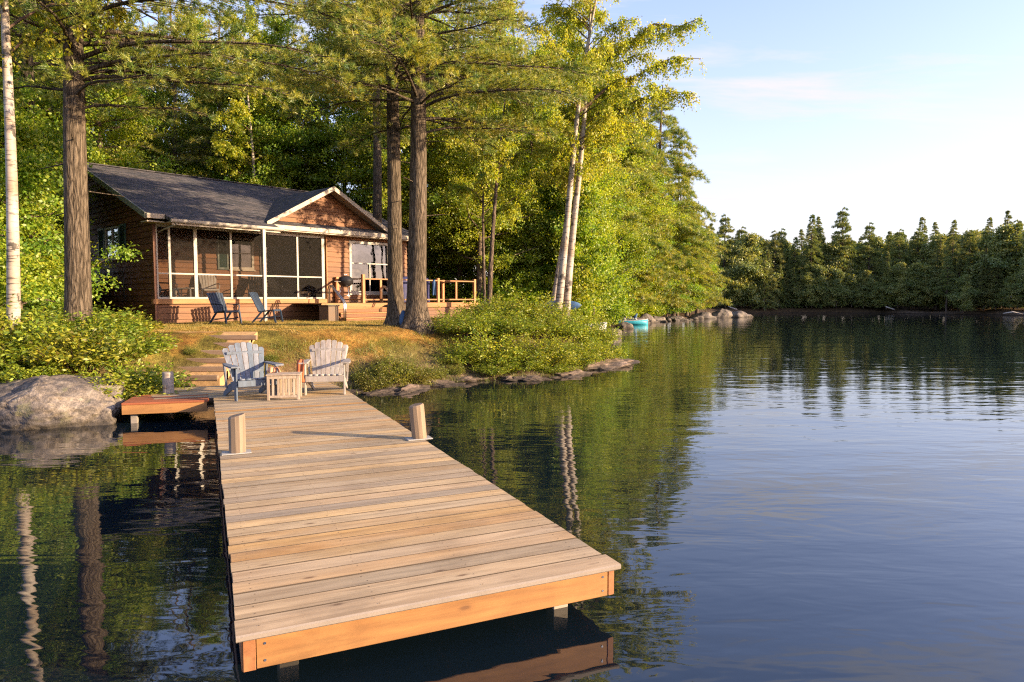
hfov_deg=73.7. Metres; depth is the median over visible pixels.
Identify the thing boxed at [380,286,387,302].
stair rail
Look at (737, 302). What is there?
tree
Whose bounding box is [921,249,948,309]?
spruce tree
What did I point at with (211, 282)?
lawn chair
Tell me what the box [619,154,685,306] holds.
conifer tree
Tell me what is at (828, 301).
tree
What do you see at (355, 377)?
weedy plant
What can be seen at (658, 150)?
maple tree
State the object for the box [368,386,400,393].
shore rock
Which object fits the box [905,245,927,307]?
spruce tree
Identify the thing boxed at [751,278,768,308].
spruce tree
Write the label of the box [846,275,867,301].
tree
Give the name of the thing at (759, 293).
tree
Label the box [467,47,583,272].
maple tree
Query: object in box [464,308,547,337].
bushy shrub
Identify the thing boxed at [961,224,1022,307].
tree
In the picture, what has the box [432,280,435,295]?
towel
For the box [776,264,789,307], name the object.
spruce tree
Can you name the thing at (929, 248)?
tree
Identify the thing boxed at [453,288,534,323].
bushy shrub
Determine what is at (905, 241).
tree
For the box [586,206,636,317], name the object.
young maple
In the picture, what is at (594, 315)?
bushy shrub
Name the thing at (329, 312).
planter box
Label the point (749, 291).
tree
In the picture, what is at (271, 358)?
weedy plant
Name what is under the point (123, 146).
forest pine
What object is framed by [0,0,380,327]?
white pine
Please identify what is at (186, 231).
cabin
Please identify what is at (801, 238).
spruce tree
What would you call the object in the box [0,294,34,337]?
leafy shrub
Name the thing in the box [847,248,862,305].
tree
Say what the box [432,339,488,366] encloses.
bushy shrub
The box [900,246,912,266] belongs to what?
tree
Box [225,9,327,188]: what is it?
forest pine
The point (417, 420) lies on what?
mooring post
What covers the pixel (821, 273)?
tree
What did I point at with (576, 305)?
kayak
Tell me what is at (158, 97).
maple tree
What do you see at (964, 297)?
tree
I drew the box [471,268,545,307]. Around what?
forest shrub
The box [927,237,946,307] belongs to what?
pine
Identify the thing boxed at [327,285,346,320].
stair rail
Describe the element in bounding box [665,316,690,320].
shore boulder
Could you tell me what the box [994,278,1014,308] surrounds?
tree
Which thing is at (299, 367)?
towel
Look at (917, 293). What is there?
tree
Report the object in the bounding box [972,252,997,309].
spruce tree
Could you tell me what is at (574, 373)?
shore rock
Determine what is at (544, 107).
forest pine
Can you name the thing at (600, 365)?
shore rock
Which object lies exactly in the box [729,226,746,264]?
pine
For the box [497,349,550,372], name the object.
bushy shrub
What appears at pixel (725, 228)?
pine
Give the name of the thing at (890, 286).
tree
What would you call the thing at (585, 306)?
forest shrub
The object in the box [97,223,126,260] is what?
side window
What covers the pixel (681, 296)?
young maple
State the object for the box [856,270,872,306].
tree
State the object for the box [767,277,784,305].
tree
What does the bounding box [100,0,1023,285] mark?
sky
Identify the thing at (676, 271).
young maple
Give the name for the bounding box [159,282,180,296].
lawn chair
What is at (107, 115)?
forest pine
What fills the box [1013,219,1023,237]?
pine
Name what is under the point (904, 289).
tree
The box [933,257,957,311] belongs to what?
pine
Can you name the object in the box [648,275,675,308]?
young maple
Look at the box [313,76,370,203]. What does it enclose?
forest pine
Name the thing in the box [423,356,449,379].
weedy plant
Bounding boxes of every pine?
[0,0,168,292]
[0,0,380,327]
[86,0,169,170]
[89,123,115,148]
[103,1,143,167]
[105,14,193,168]
[124,0,219,173]
[166,6,246,179]
[213,15,246,130]
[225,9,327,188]
[242,0,524,325]
[258,15,326,185]
[273,0,619,334]
[283,0,463,242]
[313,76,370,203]
[358,36,450,273]
[406,4,488,290]
[449,3,481,276]
[482,3,540,214]
[502,4,541,283]
[517,37,563,200]
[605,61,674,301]
[605,72,649,237]
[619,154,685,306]
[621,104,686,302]
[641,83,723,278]
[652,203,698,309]
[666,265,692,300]
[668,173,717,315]
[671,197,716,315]
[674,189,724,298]
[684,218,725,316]
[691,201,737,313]
[715,213,736,305]
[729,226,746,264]
[767,230,789,285]
[772,228,790,264]
[803,224,825,306]
[828,207,860,306]
[854,222,883,281]
[889,228,911,306]
[905,228,927,267]
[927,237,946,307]
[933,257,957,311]
[954,229,978,285]
[970,226,1001,306]
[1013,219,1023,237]
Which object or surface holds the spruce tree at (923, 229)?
on the ground at (200, 340)
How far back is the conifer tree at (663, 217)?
57.21 m
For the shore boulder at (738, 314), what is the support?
on the ground at (200, 340)
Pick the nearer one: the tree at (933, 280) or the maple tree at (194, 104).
the maple tree at (194, 104)
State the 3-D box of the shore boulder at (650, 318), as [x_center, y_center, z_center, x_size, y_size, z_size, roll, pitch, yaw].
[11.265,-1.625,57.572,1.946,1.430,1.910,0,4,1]
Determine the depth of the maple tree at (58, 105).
22.41 m
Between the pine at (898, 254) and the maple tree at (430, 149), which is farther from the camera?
the pine at (898, 254)
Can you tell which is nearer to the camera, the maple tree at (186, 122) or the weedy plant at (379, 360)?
the weedy plant at (379, 360)
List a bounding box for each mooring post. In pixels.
[222,413,251,455]
[405,403,432,440]
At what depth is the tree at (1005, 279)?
85.43 m
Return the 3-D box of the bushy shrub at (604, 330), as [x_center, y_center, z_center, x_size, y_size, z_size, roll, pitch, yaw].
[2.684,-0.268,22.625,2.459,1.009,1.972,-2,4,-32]
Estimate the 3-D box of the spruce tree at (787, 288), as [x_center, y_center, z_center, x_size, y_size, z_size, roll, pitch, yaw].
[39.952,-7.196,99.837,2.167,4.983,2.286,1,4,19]
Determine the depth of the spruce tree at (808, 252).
100.00 m
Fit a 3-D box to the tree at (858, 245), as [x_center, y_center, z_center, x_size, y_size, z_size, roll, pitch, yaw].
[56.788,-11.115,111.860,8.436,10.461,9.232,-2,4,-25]
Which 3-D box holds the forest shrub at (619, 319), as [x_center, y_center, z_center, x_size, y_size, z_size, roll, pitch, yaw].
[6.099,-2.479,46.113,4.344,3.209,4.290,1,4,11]
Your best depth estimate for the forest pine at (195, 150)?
35.94 m
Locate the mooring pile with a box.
[162,371,173,413]
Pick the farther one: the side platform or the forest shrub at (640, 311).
the forest shrub at (640, 311)
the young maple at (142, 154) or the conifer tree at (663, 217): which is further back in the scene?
the conifer tree at (663, 217)
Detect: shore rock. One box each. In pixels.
[346,388,363,392]
[362,389,388,394]
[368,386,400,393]
[395,383,429,394]
[426,379,468,386]
[455,376,486,381]
[500,375,512,380]
[506,375,559,380]
[551,367,591,377]
[581,360,630,369]
[603,358,633,362]
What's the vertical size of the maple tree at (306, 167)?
16.901 m
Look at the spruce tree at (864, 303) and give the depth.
97.30 m
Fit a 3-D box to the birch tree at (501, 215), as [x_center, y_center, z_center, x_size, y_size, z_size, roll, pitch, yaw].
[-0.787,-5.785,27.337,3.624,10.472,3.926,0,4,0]
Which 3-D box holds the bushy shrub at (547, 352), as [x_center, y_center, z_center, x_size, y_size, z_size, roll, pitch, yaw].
[0.670,0.157,18.468,2.732,1.203,2.191,0,4,0]
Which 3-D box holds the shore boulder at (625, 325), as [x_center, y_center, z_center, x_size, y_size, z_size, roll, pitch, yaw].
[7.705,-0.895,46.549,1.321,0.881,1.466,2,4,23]
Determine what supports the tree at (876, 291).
on the ground at (200, 340)
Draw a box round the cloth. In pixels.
[267,367,280,372]
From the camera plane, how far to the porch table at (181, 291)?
23.18 m
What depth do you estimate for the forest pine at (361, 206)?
36.06 m
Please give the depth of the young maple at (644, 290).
58.68 m
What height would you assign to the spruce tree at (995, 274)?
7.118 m
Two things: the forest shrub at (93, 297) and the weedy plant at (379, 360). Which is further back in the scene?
the forest shrub at (93, 297)
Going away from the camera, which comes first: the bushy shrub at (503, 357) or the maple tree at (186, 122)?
the bushy shrub at (503, 357)
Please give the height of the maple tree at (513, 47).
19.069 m
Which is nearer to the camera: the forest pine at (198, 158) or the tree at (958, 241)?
the forest pine at (198, 158)
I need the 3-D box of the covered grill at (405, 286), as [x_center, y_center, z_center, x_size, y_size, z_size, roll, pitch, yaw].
[-4.014,-2.067,27.423,0.714,1.040,1.690,3,5,42]
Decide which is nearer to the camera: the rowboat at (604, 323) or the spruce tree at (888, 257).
the rowboat at (604, 323)
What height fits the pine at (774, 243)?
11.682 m
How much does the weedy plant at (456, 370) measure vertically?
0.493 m
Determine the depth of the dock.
4.84 m
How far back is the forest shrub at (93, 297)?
24.26 m
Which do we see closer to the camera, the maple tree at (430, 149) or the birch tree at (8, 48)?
the birch tree at (8, 48)
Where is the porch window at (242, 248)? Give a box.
[217,236,255,270]
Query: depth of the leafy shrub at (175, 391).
12.10 m
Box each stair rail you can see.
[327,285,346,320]
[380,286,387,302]
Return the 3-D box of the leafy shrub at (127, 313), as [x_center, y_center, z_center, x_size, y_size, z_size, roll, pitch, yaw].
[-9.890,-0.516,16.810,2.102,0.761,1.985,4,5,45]
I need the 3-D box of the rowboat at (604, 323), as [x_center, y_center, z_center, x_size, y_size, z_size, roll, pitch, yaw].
[2.355,-0.358,23.628,2.619,0.547,1.054,-3,5,-38]
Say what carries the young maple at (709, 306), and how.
on the ground at (200, 340)
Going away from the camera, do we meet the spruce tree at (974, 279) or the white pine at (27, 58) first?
the white pine at (27, 58)
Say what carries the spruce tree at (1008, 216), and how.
on the ground at (200, 340)
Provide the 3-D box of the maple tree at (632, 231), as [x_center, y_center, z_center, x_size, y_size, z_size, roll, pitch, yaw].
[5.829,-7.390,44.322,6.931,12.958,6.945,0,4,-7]
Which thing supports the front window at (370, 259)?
in the cabin
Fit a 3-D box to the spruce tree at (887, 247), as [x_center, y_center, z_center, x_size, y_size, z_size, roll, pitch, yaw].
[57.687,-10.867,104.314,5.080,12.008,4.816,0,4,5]
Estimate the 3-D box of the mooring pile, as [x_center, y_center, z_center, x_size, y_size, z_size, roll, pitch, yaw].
[-6.130,1.171,12.197,0.190,1.240,0.190,0,4,0]
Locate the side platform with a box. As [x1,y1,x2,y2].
[121,393,208,422]
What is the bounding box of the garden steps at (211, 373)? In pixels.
[175,332,257,385]
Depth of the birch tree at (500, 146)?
24.49 m
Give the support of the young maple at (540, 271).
on the ground at (200, 340)
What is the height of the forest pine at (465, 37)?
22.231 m
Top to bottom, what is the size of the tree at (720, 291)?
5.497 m
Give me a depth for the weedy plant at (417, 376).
15.66 m
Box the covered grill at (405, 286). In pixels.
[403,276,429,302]
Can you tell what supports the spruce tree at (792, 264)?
on the ground at (200, 340)
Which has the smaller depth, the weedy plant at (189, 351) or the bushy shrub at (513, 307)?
the weedy plant at (189, 351)
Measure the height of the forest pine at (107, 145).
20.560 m
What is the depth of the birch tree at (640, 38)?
23.97 m
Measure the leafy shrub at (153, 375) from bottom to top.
1.071 m
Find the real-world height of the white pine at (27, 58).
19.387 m
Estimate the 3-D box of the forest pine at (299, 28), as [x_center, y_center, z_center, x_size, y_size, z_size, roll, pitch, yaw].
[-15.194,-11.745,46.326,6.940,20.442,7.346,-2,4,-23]
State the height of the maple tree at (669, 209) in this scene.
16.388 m
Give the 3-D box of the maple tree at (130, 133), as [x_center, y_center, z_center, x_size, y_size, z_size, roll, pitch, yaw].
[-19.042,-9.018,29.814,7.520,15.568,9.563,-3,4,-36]
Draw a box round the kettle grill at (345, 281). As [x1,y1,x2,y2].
[330,274,352,302]
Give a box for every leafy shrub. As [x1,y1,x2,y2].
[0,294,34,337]
[0,305,106,338]
[0,310,97,368]
[0,321,147,370]
[0,350,72,382]
[1,307,62,320]
[19,301,153,341]
[61,323,182,359]
[65,365,174,399]
[68,309,165,332]
[80,351,197,394]
[92,302,149,324]
[92,305,155,325]
[125,379,194,416]
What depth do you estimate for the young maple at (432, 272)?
36.83 m
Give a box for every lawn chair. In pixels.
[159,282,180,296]
[199,275,219,296]
[206,292,241,323]
[247,276,261,296]
[249,292,283,322]
[266,277,293,296]
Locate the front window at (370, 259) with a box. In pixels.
[348,240,387,294]
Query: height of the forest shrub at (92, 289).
2.858 m
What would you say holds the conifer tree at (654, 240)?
on the ground at (200, 340)
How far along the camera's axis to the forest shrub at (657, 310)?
59.19 m
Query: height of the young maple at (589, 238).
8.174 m
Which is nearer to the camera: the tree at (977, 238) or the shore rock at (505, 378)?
the shore rock at (505, 378)
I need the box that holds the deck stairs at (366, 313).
[339,307,386,320]
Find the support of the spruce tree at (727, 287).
on the ground at (200, 340)
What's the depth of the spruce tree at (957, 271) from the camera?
90.04 m
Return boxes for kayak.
[543,300,580,310]
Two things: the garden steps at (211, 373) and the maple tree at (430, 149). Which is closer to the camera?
the garden steps at (211, 373)
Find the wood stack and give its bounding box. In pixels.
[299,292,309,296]
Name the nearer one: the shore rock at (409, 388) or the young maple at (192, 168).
the shore rock at (409, 388)
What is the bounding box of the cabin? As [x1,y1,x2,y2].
[61,162,408,323]
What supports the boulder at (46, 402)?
on the ground at (200, 340)
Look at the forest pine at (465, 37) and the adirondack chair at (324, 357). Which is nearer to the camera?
the adirondack chair at (324, 357)
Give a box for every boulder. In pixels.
[0,374,125,429]
[614,321,633,328]
[639,313,655,322]
[653,316,665,321]
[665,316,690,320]
[690,312,716,318]
[712,309,732,317]
[732,311,748,317]
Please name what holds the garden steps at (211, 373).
on the ground at (200, 340)
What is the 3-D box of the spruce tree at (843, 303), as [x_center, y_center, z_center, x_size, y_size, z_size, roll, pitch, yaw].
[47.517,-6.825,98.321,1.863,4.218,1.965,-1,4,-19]
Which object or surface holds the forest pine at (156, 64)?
on the ground at (200, 340)
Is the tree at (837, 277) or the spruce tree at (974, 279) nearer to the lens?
the spruce tree at (974, 279)
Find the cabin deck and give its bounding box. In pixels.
[293,274,477,317]
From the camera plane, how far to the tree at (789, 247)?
112.21 m
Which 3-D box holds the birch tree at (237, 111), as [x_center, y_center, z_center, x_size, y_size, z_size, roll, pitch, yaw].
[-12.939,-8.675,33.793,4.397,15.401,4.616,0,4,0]
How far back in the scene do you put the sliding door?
26.70 m
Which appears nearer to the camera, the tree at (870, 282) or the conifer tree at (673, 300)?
the conifer tree at (673, 300)
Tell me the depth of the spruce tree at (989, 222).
106.31 m
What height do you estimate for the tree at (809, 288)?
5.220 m
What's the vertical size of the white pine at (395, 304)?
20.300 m
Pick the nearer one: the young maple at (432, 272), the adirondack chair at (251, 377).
the adirondack chair at (251, 377)
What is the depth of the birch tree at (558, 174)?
25.84 m
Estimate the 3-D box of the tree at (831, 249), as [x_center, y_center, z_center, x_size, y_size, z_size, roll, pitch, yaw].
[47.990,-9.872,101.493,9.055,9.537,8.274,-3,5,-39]
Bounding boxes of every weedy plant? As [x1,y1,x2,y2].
[181,345,199,355]
[264,349,281,364]
[346,362,375,385]
[355,360,396,391]
[363,345,417,386]
[372,349,401,370]
[394,352,435,384]
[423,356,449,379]
[443,359,467,374]
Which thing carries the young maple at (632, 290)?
on the ground at (200, 340)
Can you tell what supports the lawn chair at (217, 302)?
on the ground at (200, 340)
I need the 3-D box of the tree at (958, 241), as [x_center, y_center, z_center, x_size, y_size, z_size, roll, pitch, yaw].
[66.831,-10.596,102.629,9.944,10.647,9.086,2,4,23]
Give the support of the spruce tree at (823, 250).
on the ground at (200, 340)
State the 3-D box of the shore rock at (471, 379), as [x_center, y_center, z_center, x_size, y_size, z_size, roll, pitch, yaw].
[-1.230,1.013,16.931,1.346,0.301,0.700,-1,4,-13]
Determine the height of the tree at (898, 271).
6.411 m
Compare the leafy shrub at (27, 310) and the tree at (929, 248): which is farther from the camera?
the tree at (929, 248)
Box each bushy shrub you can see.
[425,305,512,336]
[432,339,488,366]
[438,306,494,322]
[443,320,532,366]
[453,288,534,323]
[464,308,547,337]
[467,359,515,375]
[479,298,541,318]
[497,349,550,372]
[498,326,582,367]
[501,309,580,338]
[502,291,577,321]
[530,303,601,340]
[532,338,605,367]
[536,358,581,373]
[550,335,618,362]
[569,311,619,342]
[573,332,628,359]
[574,317,625,345]
[581,309,610,325]
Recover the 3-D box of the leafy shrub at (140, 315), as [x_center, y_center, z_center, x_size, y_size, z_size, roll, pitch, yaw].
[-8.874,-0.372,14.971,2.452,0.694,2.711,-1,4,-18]
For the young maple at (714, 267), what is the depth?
72.67 m
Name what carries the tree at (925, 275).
on the ground at (200, 340)
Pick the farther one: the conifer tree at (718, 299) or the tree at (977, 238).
the tree at (977, 238)
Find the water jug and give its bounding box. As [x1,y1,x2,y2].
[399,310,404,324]
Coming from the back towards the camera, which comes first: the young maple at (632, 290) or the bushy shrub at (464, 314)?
the young maple at (632, 290)
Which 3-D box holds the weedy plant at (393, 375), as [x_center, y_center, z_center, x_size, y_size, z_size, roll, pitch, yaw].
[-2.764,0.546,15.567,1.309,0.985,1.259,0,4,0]
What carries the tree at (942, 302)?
on the ground at (200, 340)
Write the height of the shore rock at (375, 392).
0.270 m
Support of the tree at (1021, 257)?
on the ground at (200, 340)
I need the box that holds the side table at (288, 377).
[266,372,301,400]
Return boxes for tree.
[0,0,96,235]
[0,0,106,207]
[0,0,136,328]
[16,8,129,246]
[49,0,185,174]
[88,29,203,168]
[143,10,256,179]
[164,92,223,170]
[166,49,290,188]
[205,4,302,187]
[212,10,364,232]
[250,6,383,208]
[300,0,445,236]
[307,0,503,239]
[363,15,513,287]
[427,44,553,306]
[437,0,553,208]
[442,40,561,308]
[446,67,537,307]
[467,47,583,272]
[510,18,658,224]
[515,0,712,316]
[528,47,631,312]
[529,0,699,322]
[594,142,659,320]
[612,115,674,301]
[621,156,663,286]
[628,133,693,245]
[650,147,692,278]
[707,223,720,306]
[712,270,729,306]
[715,268,735,307]
[721,232,783,306]
[723,270,747,305]
[730,271,756,306]
[732,288,742,305]
[740,276,763,307]
[751,255,776,309]
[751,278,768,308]
[752,238,785,304]
[763,250,780,307]
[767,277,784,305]
[772,238,790,307]
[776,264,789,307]
[780,275,791,307]
[781,237,807,307]
[785,244,802,272]
[785,276,805,305]
[787,214,831,309]
[788,267,802,307]
[791,272,820,307]
[798,229,807,304]
[803,274,819,307]
[807,264,836,304]
[810,216,825,305]
[817,237,831,279]
[817,245,833,307]
[819,284,836,307]
[819,287,833,307]
[823,242,859,306]
[823,268,854,306]
[835,281,847,307]
[842,277,864,306]
[846,261,859,305]
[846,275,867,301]
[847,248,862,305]
[854,242,880,278]
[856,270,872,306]
[856,277,870,307]
[862,279,879,305]
[865,235,890,278]
[865,281,885,305]
[869,231,902,305]
[872,251,891,306]
[873,270,903,306]
[875,261,896,308]
[880,262,915,307]
[884,232,910,257]
[891,272,916,306]
[895,262,931,307]
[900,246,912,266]
[902,275,924,307]
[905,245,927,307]
[906,233,956,271]
[910,265,942,307]
[912,217,928,260]
[916,266,946,307]
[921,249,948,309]
[927,222,939,239]
[930,267,957,305]
[932,219,970,309]
[945,274,982,312]
[948,258,972,309]
[950,236,962,254]
[951,229,987,263]
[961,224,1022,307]
[961,257,978,307]
[970,280,976,305]
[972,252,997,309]
[972,263,987,308]
[975,271,1001,307]
[981,254,1008,309]
[985,217,993,234]
[992,224,1023,308]
[993,278,1008,307]
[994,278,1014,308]
[999,257,1023,306]
[1001,210,1013,226]
[1002,238,1023,282]
[1005,282,1023,308]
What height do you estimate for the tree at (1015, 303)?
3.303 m
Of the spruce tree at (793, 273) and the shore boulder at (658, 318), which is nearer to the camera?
the shore boulder at (658, 318)
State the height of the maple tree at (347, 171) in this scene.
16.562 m
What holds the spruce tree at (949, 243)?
on the ground at (200, 340)
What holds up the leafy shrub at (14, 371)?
on the ground at (200, 340)
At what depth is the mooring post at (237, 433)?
7.43 m
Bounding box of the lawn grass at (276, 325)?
[144,319,466,383]
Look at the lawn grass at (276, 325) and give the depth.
18.20 m
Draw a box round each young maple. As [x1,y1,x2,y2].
[0,70,148,310]
[0,87,118,291]
[17,137,100,263]
[106,147,151,169]
[178,164,213,178]
[407,218,456,286]
[426,141,541,301]
[427,213,482,291]
[509,166,618,307]
[511,143,653,311]
[511,161,633,311]
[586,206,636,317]
[597,184,648,320]
[613,273,642,317]
[639,283,653,293]
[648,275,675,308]
[650,267,705,313]
[664,247,705,316]
[670,232,701,312]
[686,259,712,315]
[693,255,725,311]
[695,238,723,309]
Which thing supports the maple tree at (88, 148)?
on the ground at (200, 340)
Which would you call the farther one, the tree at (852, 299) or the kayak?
the tree at (852, 299)
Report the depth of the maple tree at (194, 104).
54.50 m
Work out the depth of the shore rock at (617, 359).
21.14 m
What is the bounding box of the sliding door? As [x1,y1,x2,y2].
[259,245,293,296]
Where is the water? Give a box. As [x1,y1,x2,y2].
[0,313,1023,681]
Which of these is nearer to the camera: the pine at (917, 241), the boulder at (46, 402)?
the boulder at (46, 402)
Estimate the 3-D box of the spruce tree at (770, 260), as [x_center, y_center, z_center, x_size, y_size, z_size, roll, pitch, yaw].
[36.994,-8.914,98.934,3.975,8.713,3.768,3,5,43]
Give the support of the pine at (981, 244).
on the ground at (200, 340)
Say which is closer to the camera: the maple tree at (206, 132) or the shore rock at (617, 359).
the shore rock at (617, 359)
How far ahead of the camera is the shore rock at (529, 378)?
17.12 m
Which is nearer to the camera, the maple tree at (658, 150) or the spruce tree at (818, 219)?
the maple tree at (658, 150)
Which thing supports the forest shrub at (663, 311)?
on the ground at (200, 340)
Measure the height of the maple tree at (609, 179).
17.100 m
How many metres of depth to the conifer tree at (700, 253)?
66.27 m
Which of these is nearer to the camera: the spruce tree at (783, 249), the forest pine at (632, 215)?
the forest pine at (632, 215)
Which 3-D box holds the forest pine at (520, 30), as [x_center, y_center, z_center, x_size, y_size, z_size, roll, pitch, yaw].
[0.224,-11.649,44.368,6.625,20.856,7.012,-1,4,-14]
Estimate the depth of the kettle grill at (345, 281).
24.63 m
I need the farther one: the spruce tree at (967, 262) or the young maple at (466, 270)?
the spruce tree at (967, 262)
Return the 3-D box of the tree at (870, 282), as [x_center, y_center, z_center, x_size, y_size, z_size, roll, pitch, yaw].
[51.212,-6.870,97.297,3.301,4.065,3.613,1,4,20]
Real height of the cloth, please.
0.104 m
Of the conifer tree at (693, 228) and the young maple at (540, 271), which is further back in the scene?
the conifer tree at (693, 228)
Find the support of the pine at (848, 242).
on the ground at (200, 340)
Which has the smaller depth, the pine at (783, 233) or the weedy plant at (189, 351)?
the weedy plant at (189, 351)
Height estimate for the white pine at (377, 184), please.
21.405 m
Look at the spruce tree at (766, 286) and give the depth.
97.35 m
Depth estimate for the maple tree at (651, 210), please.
54.26 m
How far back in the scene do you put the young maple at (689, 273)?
66.03 m
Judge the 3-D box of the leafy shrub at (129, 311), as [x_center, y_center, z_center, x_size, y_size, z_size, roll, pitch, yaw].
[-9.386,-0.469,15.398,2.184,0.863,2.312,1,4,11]
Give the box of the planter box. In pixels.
[318,305,339,320]
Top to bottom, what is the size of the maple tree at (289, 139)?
15.246 m
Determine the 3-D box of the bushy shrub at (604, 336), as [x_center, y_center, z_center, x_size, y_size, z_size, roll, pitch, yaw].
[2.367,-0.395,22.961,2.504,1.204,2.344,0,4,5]
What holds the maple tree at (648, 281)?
on the ground at (200, 340)
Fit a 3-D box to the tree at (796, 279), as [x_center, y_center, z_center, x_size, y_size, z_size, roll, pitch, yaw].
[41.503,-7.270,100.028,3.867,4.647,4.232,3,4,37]
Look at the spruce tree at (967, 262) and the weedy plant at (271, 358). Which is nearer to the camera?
the weedy plant at (271, 358)
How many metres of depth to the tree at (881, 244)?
108.86 m
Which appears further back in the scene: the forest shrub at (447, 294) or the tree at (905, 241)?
the tree at (905, 241)
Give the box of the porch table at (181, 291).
[175,288,193,296]
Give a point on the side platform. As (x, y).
(133, 407)
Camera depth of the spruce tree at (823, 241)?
101.23 m
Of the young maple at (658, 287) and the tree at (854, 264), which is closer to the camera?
the young maple at (658, 287)
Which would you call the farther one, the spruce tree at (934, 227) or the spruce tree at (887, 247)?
the spruce tree at (934, 227)
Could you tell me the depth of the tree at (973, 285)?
88.22 m
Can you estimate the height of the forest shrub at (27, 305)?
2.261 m
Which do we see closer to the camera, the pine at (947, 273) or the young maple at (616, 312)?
the young maple at (616, 312)
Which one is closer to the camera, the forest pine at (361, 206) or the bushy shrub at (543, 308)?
the bushy shrub at (543, 308)
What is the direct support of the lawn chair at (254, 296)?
on the ground at (200, 340)
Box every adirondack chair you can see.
[222,342,283,400]
[298,339,350,394]
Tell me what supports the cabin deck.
attached to the cabin
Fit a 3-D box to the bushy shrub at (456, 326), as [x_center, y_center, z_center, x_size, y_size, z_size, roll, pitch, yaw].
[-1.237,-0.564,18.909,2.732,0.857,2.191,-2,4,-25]
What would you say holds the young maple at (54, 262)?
on the ground at (200, 340)
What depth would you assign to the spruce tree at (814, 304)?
98.72 m
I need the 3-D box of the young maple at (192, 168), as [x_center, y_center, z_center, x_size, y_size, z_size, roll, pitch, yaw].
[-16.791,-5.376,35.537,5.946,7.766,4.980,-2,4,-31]
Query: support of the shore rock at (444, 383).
on the ground at (200, 340)
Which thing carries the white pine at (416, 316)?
on the ground at (200, 340)
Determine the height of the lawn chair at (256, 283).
0.991 m
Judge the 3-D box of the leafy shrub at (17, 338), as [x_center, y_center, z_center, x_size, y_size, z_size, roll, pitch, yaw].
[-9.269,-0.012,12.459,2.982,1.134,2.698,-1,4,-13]
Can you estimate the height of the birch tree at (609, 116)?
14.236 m
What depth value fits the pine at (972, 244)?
90.17 m
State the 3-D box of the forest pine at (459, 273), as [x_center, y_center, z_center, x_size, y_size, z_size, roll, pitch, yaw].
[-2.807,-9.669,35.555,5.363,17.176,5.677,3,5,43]
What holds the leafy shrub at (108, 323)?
on the ground at (200, 340)
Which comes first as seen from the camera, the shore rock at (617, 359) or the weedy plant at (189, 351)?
the weedy plant at (189, 351)
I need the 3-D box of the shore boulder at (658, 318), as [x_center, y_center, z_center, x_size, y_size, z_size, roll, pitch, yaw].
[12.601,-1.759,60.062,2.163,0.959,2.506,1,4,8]
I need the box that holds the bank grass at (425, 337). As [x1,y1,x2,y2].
[254,329,626,392]
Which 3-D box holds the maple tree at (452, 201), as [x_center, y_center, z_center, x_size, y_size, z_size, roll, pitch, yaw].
[-1.337,-7.500,32.393,6.637,12.500,6.623,3,5,42]
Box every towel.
[296,359,304,382]
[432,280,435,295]
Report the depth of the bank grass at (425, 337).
16.91 m
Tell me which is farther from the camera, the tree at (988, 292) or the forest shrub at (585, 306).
the tree at (988, 292)
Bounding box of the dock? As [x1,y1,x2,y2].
[150,382,620,671]
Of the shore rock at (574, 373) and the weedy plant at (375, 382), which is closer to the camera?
the weedy plant at (375, 382)
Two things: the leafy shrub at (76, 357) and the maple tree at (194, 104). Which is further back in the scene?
the maple tree at (194, 104)
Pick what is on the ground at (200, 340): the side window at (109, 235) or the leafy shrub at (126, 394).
the leafy shrub at (126, 394)
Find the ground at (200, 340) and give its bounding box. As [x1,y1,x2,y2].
[0,304,1023,418]
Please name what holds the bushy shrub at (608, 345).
on the ground at (200, 340)
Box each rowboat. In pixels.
[588,322,606,328]
[618,319,647,324]
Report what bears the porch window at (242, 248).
in the cabin
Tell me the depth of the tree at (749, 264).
97.25 m
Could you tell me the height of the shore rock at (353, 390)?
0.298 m
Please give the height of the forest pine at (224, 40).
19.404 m
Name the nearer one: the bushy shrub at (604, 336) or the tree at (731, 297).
the bushy shrub at (604, 336)
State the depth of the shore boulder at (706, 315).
68.84 m
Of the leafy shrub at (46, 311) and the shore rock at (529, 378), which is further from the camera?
the shore rock at (529, 378)
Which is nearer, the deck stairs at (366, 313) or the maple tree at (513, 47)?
the deck stairs at (366, 313)
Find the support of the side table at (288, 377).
on the dock
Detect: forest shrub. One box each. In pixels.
[0,270,63,312]
[25,235,103,310]
[63,265,99,306]
[426,266,472,314]
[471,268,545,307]
[571,301,593,315]
[596,293,631,327]
[627,290,655,317]
[631,289,663,315]
[658,306,667,316]
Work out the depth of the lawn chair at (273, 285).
25.81 m
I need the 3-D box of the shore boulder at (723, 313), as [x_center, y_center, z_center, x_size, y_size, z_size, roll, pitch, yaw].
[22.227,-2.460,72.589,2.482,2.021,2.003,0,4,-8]
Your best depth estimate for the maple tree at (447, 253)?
36.37 m

